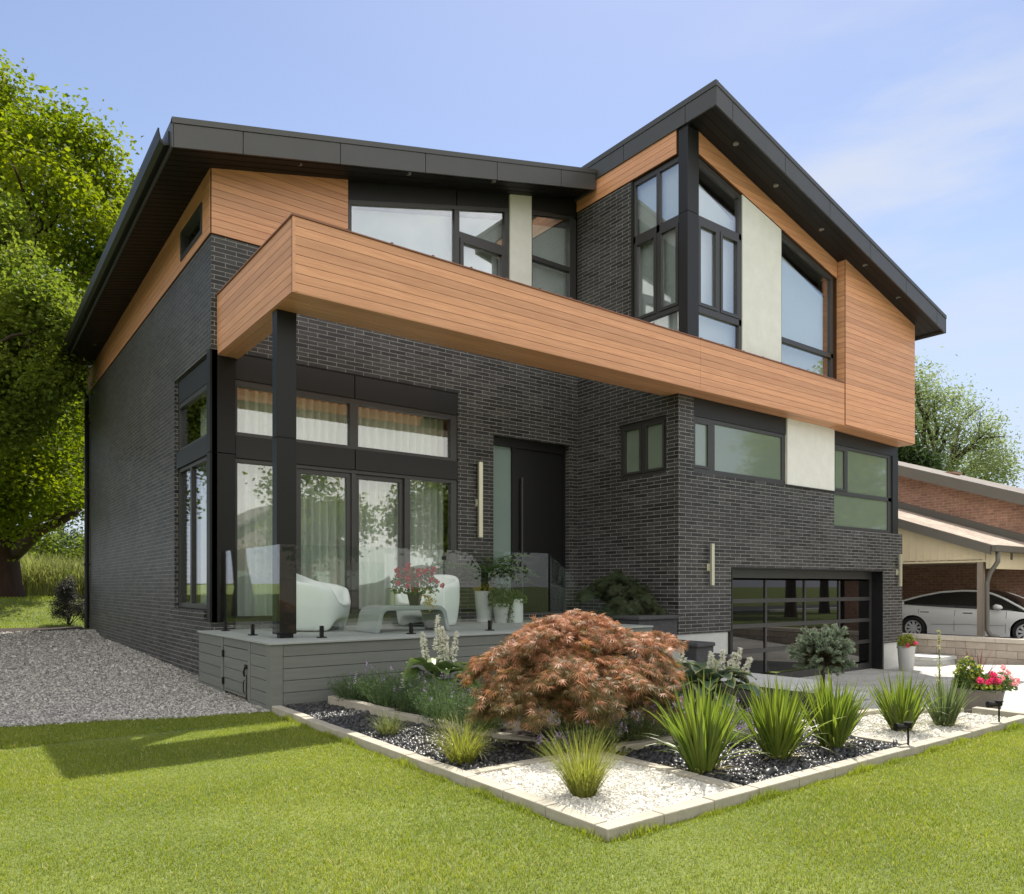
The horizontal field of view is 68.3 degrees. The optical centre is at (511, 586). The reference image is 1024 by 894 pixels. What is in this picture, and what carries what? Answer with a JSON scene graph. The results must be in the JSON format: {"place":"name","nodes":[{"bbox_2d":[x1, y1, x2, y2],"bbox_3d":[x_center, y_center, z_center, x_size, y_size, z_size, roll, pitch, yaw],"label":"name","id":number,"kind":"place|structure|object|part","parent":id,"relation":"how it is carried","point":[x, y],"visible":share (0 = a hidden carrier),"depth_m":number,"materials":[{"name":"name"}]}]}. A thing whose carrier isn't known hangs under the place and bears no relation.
{"place":"outdoors","nodes":[
{"label":"outdoors","id":0,"kind":"place"},
{"bbox_2d":[0,595,83,628],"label":"grass","id":1,"kind":"structure","parent":0,"point":[34,597],"depth_m":22.21,"materials":[{"name":"green plant"}]},
{"bbox_2d":[0,629,270,726],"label":"gravel path","id":2,"kind":"structure","parent":0,"point":[84,691],"depth_m":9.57,"materials":[{"name":"grey gravel"}]},
{"bbox_2d":[0,626,84,631],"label":"mulch strip","id":3,"kind":"object","parent":2,"relation":"on","point":[41,629],"visible":1,"depth_m":19.44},
{"bbox_2d":[0,597,1023,893],"bbox_3d":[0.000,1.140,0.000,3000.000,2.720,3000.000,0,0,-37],"label":"ground","id":4,"kind":"structure","parent":0,"point":[656,885],"depth_m":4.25,"materials":[{"name":"green plant"}]},
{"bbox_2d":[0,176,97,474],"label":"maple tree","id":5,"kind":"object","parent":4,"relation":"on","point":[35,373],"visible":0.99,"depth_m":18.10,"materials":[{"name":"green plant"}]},
{"bbox_2d":[20,547,83,598],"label":"reeds","id":6,"kind":"object","parent":4,"relation":"on","point":[40,578],"visible":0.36,"depth_m":28.66,"materials":[{"name":"green plant"}]},
{"bbox_2d":[20,525,83,567],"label":"garden shrub","id":7,"kind":"object","parent":4,"relation":"on","point":[47,539],"visible":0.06,"depth_m":33.78,"materials":[{"name":"green plant"}]},
{"bbox_2d":[20,516,83,564],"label":"garden shrub","id":8,"kind":"object","parent":4,"relation":"on","point":[68,538],"visible":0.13,"depth_m":35.96,"materials":[{"name":"green plant"}]},
{"bbox_2d":[42,374,86,545],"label":"background tree","id":9,"kind":"object","parent":4,"relation":"on","point":[81,519],"visible":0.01,"depth_m":51.97,"materials":[{"name":"green plant"}]},
{"bbox_2d":[47,574,83,624],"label":"feathery shrub","id":10,"kind":"object","parent":4,"relation":"on","point":[66,600],"visible":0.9,"depth_m":20.59,"materials":[{"name":"green plant"}]},
{"bbox_2d":[55,536,83,565],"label":"garden shrub","id":11,"kind":"object","parent":4,"relation":"on","point":[74,547],"visible":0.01,"depth_m":34.97,"materials":[{"name":"green plant"}]},
{"bbox_2d":[0,48,142,597],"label":"maple tree","id":12,"kind":"object","parent":4,"relation":"on","point":[68,196],"visible":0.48,"depth_m":22.54,"materials":[{"name":"green plant"}]},
{"bbox_2d":[197,619,693,711],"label":"terrace deck","id":13,"kind":"structure","parent":4,"relation":"on","point":[265,668],"depth_m":9.42,"materials":[{"name":"grey wood"}]},
{"bbox_2d":[222,646,247,699],"bbox_3d":[-3.542,1.083,9.626,0.077,0.595,1.025,0,0,-37],"label":"hatch door","id":14,"kind":"structure","parent":13,"relation":"in","point":[235,679],"depth_m":9.61,"materials":[{"name":"grey wood"}]},
{"bbox_2d":[296,574,350,630],"bbox_3d":[-2.837,0.214,11.050,0.857,0.827,0.956,0,0,5],"label":"armchair","id":15,"kind":"object","parent":13,"relation":"on","point":[325,605],"visible":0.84,"depth_m":10.61,"materials":[{"name":"white plastic"}]},
{"bbox_2d":[221,544,535,637],"bbox_3d":[-1.354,0.410,10.336,5.637,1.840,2.130,0,0,-7],"label":"glass railing","id":16,"kind":"object","parent":13,"relation":"on","point":[321,631],"visible":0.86,"depth_m":10.16,"materials":[{"name":"clear glass"}]},
{"bbox_2d":[356,605,449,633],"bbox_3d":[-1.564,0.455,10.871,1.194,0.370,0.640,0,0,-37],"label":"table","id":17,"kind":"object","parent":13,"relation":"on","point":[370,618],"visible":0.95,"depth_m":10.67,"materials":[{"name":"white plastic"}]},
{"bbox_2d":[389,560,444,614],"bbox_3d":[-1.379,-0.008,10.826,0.711,0.832,0.780,0,0,-37],"label":"flower pot","id":18,"kind":"object","parent":17,"relation":"on","point":[415,595],"visible":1,"depth_m":10.77,"materials":[{"name":"red plant"}]},
{"bbox_2d":[395,575,459,625],"bbox_3d":[-1.365,0.214,12.200,0.956,0.827,0.857,0,0,28],"label":"armchair","id":19,"kind":"object","parent":13,"relation":"on","point":[447,597],"visible":0.52,"depth_m":12.02,"materials":[{"name":"white plastic"}]},
{"bbox_2d":[427,553,539,622],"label":"potted plants","id":20,"kind":"object","parent":13,"relation":"on","point":[484,611],"visible":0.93,"depth_m":13.35,"materials":[{"name":"green plant"}]},
{"bbox_2d":[487,582,515,622],"bbox_3d":[-0.189,0.280,13.295,0.483,0.721,0.491,0,0,-37],"label":"planter","id":21,"kind":"object","parent":13,"relation":"on","point":[500,608],"visible":1,"depth_m":13.21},
{"bbox_2d":[504,589,526,622],"bbox_3d":[0.037,0.510,13.384,0.477,0.939,0.461,0,0,-8],"label":"planter","id":22,"kind":"object","parent":13,"relation":"on","point":[515,613],"visible":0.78,"depth_m":13.29,"materials":[{"name":"white ceramic"}]},
{"bbox_2d":[58,79,946,677],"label":"modern house","id":23,"kind":"structure","parent":4,"relation":"on","point":[662,353],"depth_m":13.77,"materials":[{"name":"brick"}]},
{"bbox_2d":[180,202,202,261],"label":"window","id":24,"kind":"structure","parent":23,"relation":"in","point":[197,215],"depth_m":11.99,"materials":[{"name":"black glass"}]},
{"bbox_2d":[178,384,206,451],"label":"window","id":25,"kind":"structure","parent":23,"relation":"in","point":[202,392],"depth_m":12.80,"materials":[{"name":"black glass"}]},
{"bbox_2d":[178,456,206,608],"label":"window","id":26,"kind":"structure","parent":23,"relation":"in","point":[193,467],"depth_m":12.26,"materials":[{"name":"black glass"}]},
{"bbox_2d":[236,380,456,460],"bbox_3d":[-2.615,-2.690,12.571,3.970,0.840,0.120,0,0,-37],"label":"window","id":27,"kind":"structure","parent":23,"relation":"in","point":[352,404],"depth_m":12.52,"materials":[{"name":"black metal"}]},
{"bbox_2d":[236,458,456,619],"bbox_3d":[-2.615,-0.700,12.571,3.970,2.460,0.120,0,0,-37],"label":"window","id":28,"kind":"structure","parent":23,"relation":"in","point":[352,477],"depth_m":12.52,"materials":[{"name":"clear glass"}]},
{"bbox_2d":[348,199,508,278],"bbox_3d":[-1.413,-6.198,13.460,3.330,2.057,0.130,0,0,-37],"label":"window","id":29,"kind":"structure","parent":23,"relation":"in","point":[459,239],"depth_m":13.76,"materials":[{"name":"black metal"}]},
{"bbox_2d":[476,462,482,537],"bbox_3d":[-0.602,-1.595,13.906,0.092,1.390,0.115,0,0,-37],"label":"wall lamp","id":30,"kind":"object","parent":23,"relation":"attached to","point":[479,502],"visible":1,"depth_m":13.86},
{"bbox_2d":[515,448,561,612],"bbox_3d":[0.534,-1.030,15.022,1.230,3.320,0.142,0,0,-37],"label":"front door","id":31,"kind":"structure","parent":23,"relation":"in","point":[538,475],"depth_m":15.05,"materials":[{"name":"black wood"}]},
{"bbox_2d":[532,210,575,299],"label":"window","id":32,"kind":"structure","parent":23,"relation":"in","point":[570,268],"depth_m":15.37,"materials":[{"name":"black metal"}]},
{"bbox_2d":[621,415,665,479],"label":"window","id":33,"kind":"structure","parent":23,"relation":"in","point":[654,432],"depth_m":14.06,"materials":[{"name":"black metal"}]},
{"bbox_2d":[634,156,677,321],"bbox_3d":[2.647,-5.750,13.824,0.100,3.760,1.160,0,0,-37],"label":"window","id":34,"kind":"structure","parent":23,"relation":"in","point":[656,233],"depth_m":13.77,"materials":[{"name":"clear glass"}]},
{"bbox_2d":[707,544,714,584],"bbox_3d":[3.626,-0.400,13.776,0.085,0.760,0.115,0,0,-37],"label":"wall lamp","id":35,"kind":"object","parent":23,"relation":"attached to","point":[711,567],"visible":1,"depth_m":13.73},
{"bbox_2d":[699,158,741,349],"bbox_3d":[3.760,-5.797,13.790,1.295,3.654,0.115,0,0,-37],"label":"window","id":36,"kind":"structure","parent":23,"relation":"in","point":[715,312],"depth_m":13.80,"materials":[{"name":"clear glass"}]},
{"bbox_2d":[694,416,784,484],"bbox_3d":[4.378,-2.570,14.501,2.870,1.020,0.105,0,0,-37],"label":"window","id":37,"kind":"structure","parent":23,"relation":"in","point":[720,448],"depth_m":14.44,"materials":[{"name":"glass"}]},
{"bbox_2d":[733,569,871,677],"bbox_3d":[6.227,0.810,16.194,5.690,2.360,0.070,0,0,-37],"label":"garage door","id":38,"kind":"structure","parent":23,"relation":"in","point":[768,615],"depth_m":15.93,"materials":[{"name":"black glass"}]},
{"bbox_2d":[781,232,832,377],"bbox_3d":[6.032,-5.661,15.514,1.920,2.703,0.100,0,0,-37],"label":"window","id":39,"kind":"structure","parent":23,"relation":"in","point":[828,355],"depth_m":15.76,"materials":[{"name":"black metal"}]},
{"bbox_2d":[834,444,890,532],"bbox_3d":[7.970,-2.180,17.212,2.580,1.840,0.105,0,0,-37],"label":"window","id":40,"kind":"structure","parent":23,"relation":"in","point":[862,498],"depth_m":17.19,"materials":[{"name":"glass"}]},
{"bbox_2d":[896,554,901,585],"bbox_3d":[9.229,-0.390,18.005,0.085,0.760,0.115,0,0,-37],"label":"wall lamp","id":41,"kind":"object","parent":23,"relation":"attached to","point":[899,571],"visible":1,"depth_m":17.96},
{"bbox_2d":[0,713,1023,893],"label":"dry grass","id":42,"kind":"structure","parent":4,"relation":"on","point":[477,815],"depth_m":4.64,"materials":[{"name":"green plant"}]},
{"bbox_2d":[365,678,865,752],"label":"bed soil","id":43,"kind":"structure","parent":4,"relation":"on","point":[545,732],"depth_m":7.55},
{"bbox_2d":[325,669,390,701],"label":"lavender","id":44,"kind":"object","parent":43,"relation":"on","point":[346,692],"visible":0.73,"depth_m":8.64,"materials":[{"name":"green plant"}]},
{"bbox_2d":[349,659,436,707],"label":"lavender","id":45,"kind":"object","parent":43,"relation":"on","point":[381,697],"visible":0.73,"depth_m":8.35,"materials":[{"name":"green plant"}]},
{"bbox_2d":[380,671,455,713],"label":"lavender","id":46,"kind":"object","parent":43,"relation":"on","point":[403,700],"visible":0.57,"depth_m":7.92,"materials":[{"name":"green plant"}]},
{"bbox_2d":[285,701,554,769],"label":"black pebbles","id":47,"kind":"object","parent":43,"relation":"on","point":[352,719],"visible":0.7,"depth_m":6.81,"materials":[{"name":"black gravel"}]},
{"bbox_2d":[366,705,419,735],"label":"ornamental grass","id":48,"kind":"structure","parent":47,"relation":"on","point":[391,727],"depth_m":7.00,"materials":[{"name":"green plant"}]},
{"bbox_2d":[416,706,505,765],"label":"ornamental grass","id":49,"kind":"object","parent":47,"relation":"on","point":[465,751],"depth_m":5.90,"materials":[{"name":"green plant"}]},
{"bbox_2d":[395,614,481,693],"bbox_3d":[-0.831,0.832,8.744,1.058,1.028,1.080,0,0,-37],"label":"hosta","id":50,"kind":"object","parent":43,"relation":"on","point":[443,664],"visible":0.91,"depth_m":8.71,"materials":[{"name":"green leaf"},{"name":"white flower petal"}]},
{"bbox_2d":[401,671,482,723],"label":"lavender","id":51,"kind":"object","parent":43,"relation":"on","point":[434,705],"visible":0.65,"depth_m":7.30,"materials":[{"name":"green plant"}]},
{"bbox_2d":[441,686,505,731],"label":"lavender","id":52,"kind":"object","parent":43,"relation":"on","point":[489,724],"visible":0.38,"depth_m":6.94,"materials":[{"name":"green plant"}]},
{"bbox_2d":[533,731,572,755],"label":"lavender","id":53,"kind":"object","parent":43,"relation":"on","point":[544,747],"visible":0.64,"depth_m":6.12,"materials":[{"name":"green plant"}]},
{"bbox_2d":[455,609,688,734],"bbox_3d":[0.562,0.779,6.690,2.120,1.173,1.861,0,0,-37],"label":"japanese maple","id":54,"kind":"object","parent":43,"relation":"on","point":[551,658],"visible":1,"depth_m":6.33,"materials":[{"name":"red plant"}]},
{"bbox_2d":[541,698,635,753],"bbox_3d":[0.630,1.159,6.322,0.787,0.479,0.796,0,0,-37],"label":"lavender","id":55,"kind":"object","parent":43,"relation":"on","point":[586,730],"visible":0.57,"depth_m":6.22,"materials":[{"name":"green plant"}]},
{"bbox_2d":[610,699,684,740],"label":"lavender","id":56,"kind":"object","parent":43,"relation":"on","point":[642,726],"visible":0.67,"depth_m":6.59,"materials":[{"name":"green plant"}]},
{"bbox_2d":[654,696,712,733],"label":"lavender","id":57,"kind":"object","parent":43,"relation":"on","point":[677,715],"visible":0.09,"depth_m":6.93,"materials":[{"name":"green plant"}]},
{"bbox_2d":[661,647,765,711],"bbox_3d":[2.216,1.003,8.328,1.197,0.775,1.210,0,0,-37],"label":"hosta","id":58,"kind":"object","parent":43,"relation":"on","point":[712,668],"visible":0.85,"depth_m":8.30,"materials":[{"name":"green plant"}]},
{"bbox_2d":[720,700,754,731],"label":"lavender","id":59,"kind":"object","parent":43,"relation":"on","point":[743,722],"visible":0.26,"depth_m":7.07,"materials":[{"name":"green plant"}]},
{"bbox_2d":[725,719,756,744],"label":"lavender","id":60,"kind":"object","parent":43,"relation":"on","point":[738,737],"visible":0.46,"depth_m":6.51,"materials":[{"name":"green plant"}]},
{"bbox_2d":[614,726,900,785],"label":"black pebbles","id":61,"kind":"object","parent":43,"relation":"on","point":[749,768],"visible":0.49,"depth_m":6.05,"materials":[{"name":"black gravel"}]},
{"bbox_2d":[634,671,771,775],"bbox_3d":[1.400,0.993,5.620,0.993,0.799,0.877,0,0,-4],"label":"yucca","id":62,"kind":"object","parent":61,"relation":"on","point":[700,738],"visible":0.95,"depth_m":5.53,"materials":[{"name":"green plant"}]},
{"bbox_2d":[729,669,845,760],"bbox_3d":[2.166,1.005,6.088,1.019,0.770,1.022,0,0,-37],"label":"yucca","id":63,"kind":"object","parent":61,"relation":"on","point":[779,731],"visible":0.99,"depth_m":5.99,"materials":[{"name":"green plant"}]},
{"bbox_2d":[784,665,888,750],"bbox_3d":[2.726,1.033,6.494,0.972,0.714,0.775,0,0,-37],"label":"yucca","id":64,"kind":"object","parent":61,"relation":"on","point":[838,732],"visible":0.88,"depth_m":6.38,"materials":[{"name":"green plant"}]},
{"bbox_2d":[786,623,857,689],"bbox_3d":[3.363,0.943,8.135,0.763,1.114,0.706,0,0,-37],"label":"spruce standard","id":65,"kind":"object","parent":43,"relation":"on","point":[827,648],"visible":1,"depth_m":8.01,"materials":[{"name":"green plant"}]},
{"bbox_2d":[795,708,858,719],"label":"black pebbles","id":66,"kind":"object","parent":43,"relation":"on","point":[805,714],"depth_m":8.08,"materials":[{"name":"black gravel"}]},
{"bbox_2d":[985,700,1003,721],"bbox_3d":[4.852,1.272,7.582,0.160,0.255,0.078,0,0,-5],"label":"garden spotlight","id":67,"kind":"object","parent":43,"relation":"on","point":[996,703],"visible":0.97,"depth_m":7.57,"materials":[{"name":"black metal"}]},
{"bbox_2d":[266,711,1023,842],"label":"edge grass","id":68,"kind":"structure","parent":4,"relation":"on","point":[1012,726],"depth_m":5.30,"materials":[{"name":"green plant"}]},
{"bbox_2d":[272,695,1023,840],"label":"stone edging","id":69,"kind":"object","parent":4,"relation":"on","point":[669,814],"visible":0.22,"depth_m":5.68,"materials":[{"name":"beige stone"}]},
{"bbox_2d":[898,419,958,470],"bbox_3d":[20.441,-4.818,39.870,5.385,8.605,4.782,0,0,-37],"label":"pine tree","id":70,"kind":"object","parent":4,"relation":"on","point":[917,454],"visible":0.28,"depth_m":39.13,"materials":[{"name":"green plant"}]},
{"bbox_2d":[898,461,1023,637],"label":"neighbour house","id":71,"kind":"structure","parent":4,"relation":"on","point":[957,530],"depth_m":22.53,"materials":[{"name":"red brick"}]},
{"bbox_2d":[901,633,1023,663],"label":"retaining wall","id":72,"kind":"structure","parent":4,"relation":"on","point":[1008,651],"depth_m":18.29,"materials":[{"name":"beige stone"}]},
{"bbox_2d":[915,346,1023,487],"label":"willow tree","id":73,"kind":"object","parent":4,"relation":"on","point":[928,420],"visible":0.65,"depth_m":43.65,"materials":[{"name":"green plant"}]},
{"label":"white gravel base","id":74,"kind":"structure","parent":4,"relation":"on","visible":0},
{"bbox_2d":[479,754,729,821],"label":"white gravel","id":75,"kind":"structure","parent":74,"relation":"on","point":[632,789],"depth_m":5.16,"materials":[{"name":"white gravel"}]},
{"bbox_2d":[526,722,640,798],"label":"ornamental grass","id":76,"kind":"object","parent":75,"relation":"on","point":[584,777],"depth_m":4.95,"materials":[{"name":"green plant"}]},
{"bbox_2d":[808,712,1005,742],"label":"white gravel","id":77,"kind":"structure","parent":74,"relation":"on","point":[916,735],"depth_m":7.39,"materials":[{"name":"white gravel"}]},
{"bbox_2d":[893,721,912,744],"bbox_3d":[3.366,1.292,6.485,0.160,0.255,0.079,0,0,-10],"label":"garden spotlight","id":78,"kind":"object","parent":77,"relation":"on","point":[907,725],"visible":0.94,"depth_m":6.47,"materials":[{"name":"black metal"}]},
{"bbox_2d":[866,662,947,732],"bbox_3d":[3.716,1.048,7.232,0.844,0.664,0.997,0,0,-37],"label":"yucca","id":79,"kind":"object","parent":77,"relation":"on","point":[900,704],"visible":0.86,"depth_m":7.14,"materials":[{"name":"green plant"}]},
{"bbox_2d":[916,630,982,726],"bbox_3d":[4.373,0.927,7.570,1.081,0.919,0.728,0,0,-37],"label":"yucca","id":80,"kind":"object","parent":77,"relation":"on","point":[945,715],"visible":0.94,"depth_m":7.44,"materials":[{"name":"green plant"}]},
{"bbox_2d":[0,0,1023,547],"label":"sky","id":81,"kind":"structure","parent":0,"point":[909,114],"materials":[{"name":"blue"}]},
{"bbox_2d":[801,664,1023,711],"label":"driveway","id":82,"kind":"structure","parent":0,"point":[1013,700],"depth_m":15.08,"materials":[{"name":"grey concrete"}]},
{"bbox_2d":[721,673,832,692],"bbox_3d":[3.191,1.755,11.916,2.744,0.550,2.420,0,0,-37],"label":"stone step","id":83,"kind":"object","parent":82,"relation":"on","point":[772,679],"visible":0.09,"depth_m":11.77,"materials":[{"name":"stone"}]},
{"bbox_2d":[568,612,734,665],"bbox_3d":[2.496,0.990,13.525,1.640,0.980,2.685,0,0,-37],"label":"stone planter","id":84,"kind":"object","parent":83,"relation":"on","point":[697,651],"visible":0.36,"depth_m":12.87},
{"bbox_2d":[573,570,667,618],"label":"laceleaf shrub","id":85,"kind":"object","parent":84,"relation":"on","point":[617,603],"visible":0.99,"depth_m":13.51,"materials":[{"name":"green plant"}]},
{"bbox_2d":[834,690,869,701],"bbox_3d":[4.170,1.830,10.851,3.024,0.400,0.400,0,0,-37],"label":"stone step","id":86,"kind":"object","parent":82,"relation":"on","point":[864,693],"visible":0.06,"depth_m":11.52,"materials":[{"name":"stone"}]},
{"bbox_2d":[896,632,917,670],"bbox_3d":[9.038,1.477,17.292,0.456,0.878,0.460,0,0,-37],"label":"flower planter","id":87,"kind":"object","parent":82,"relation":"on","point":[906,650],"visible":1,"depth_m":17.17,"materials":[{"name":"white ceramic"}]},
{"bbox_2d":[914,653,956,665],"bbox_3d":[10.293,1.865,18.667,1.014,0.330,0.900,0,0,-37],"label":"stone step","id":88,"kind":"object","parent":82,"relation":"on","point":[923,659],"visible":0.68,"depth_m":18.35,"materials":[{"name":"concrete"}]},
{"bbox_2d":[951,646,1020,712],"bbox_3d":[5.705,1.160,9.152,0.682,0.869,0.655,0,0,-37],"label":"flower planter","id":89,"kind":"object","parent":82,"relation":"on","point":[990,685],"visible":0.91,"depth_m":9.01,"materials":[{"name":"green plant"}]},
{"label":"carport floor","id":90,"kind":"structure","parent":0,"visible":0},
{"bbox_2d":[902,588,1023,638],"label":"parked car","id":91,"kind":"object","parent":90,"relation":"on","point":[950,612],"visible":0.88,"depth_m":21.10,"materials":[{"name":"white paint"}]},
{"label":"side window","id":92,"kind":"part","parent":91,"relation":"part of","materials":[{"name":"black glass"}]}
]}

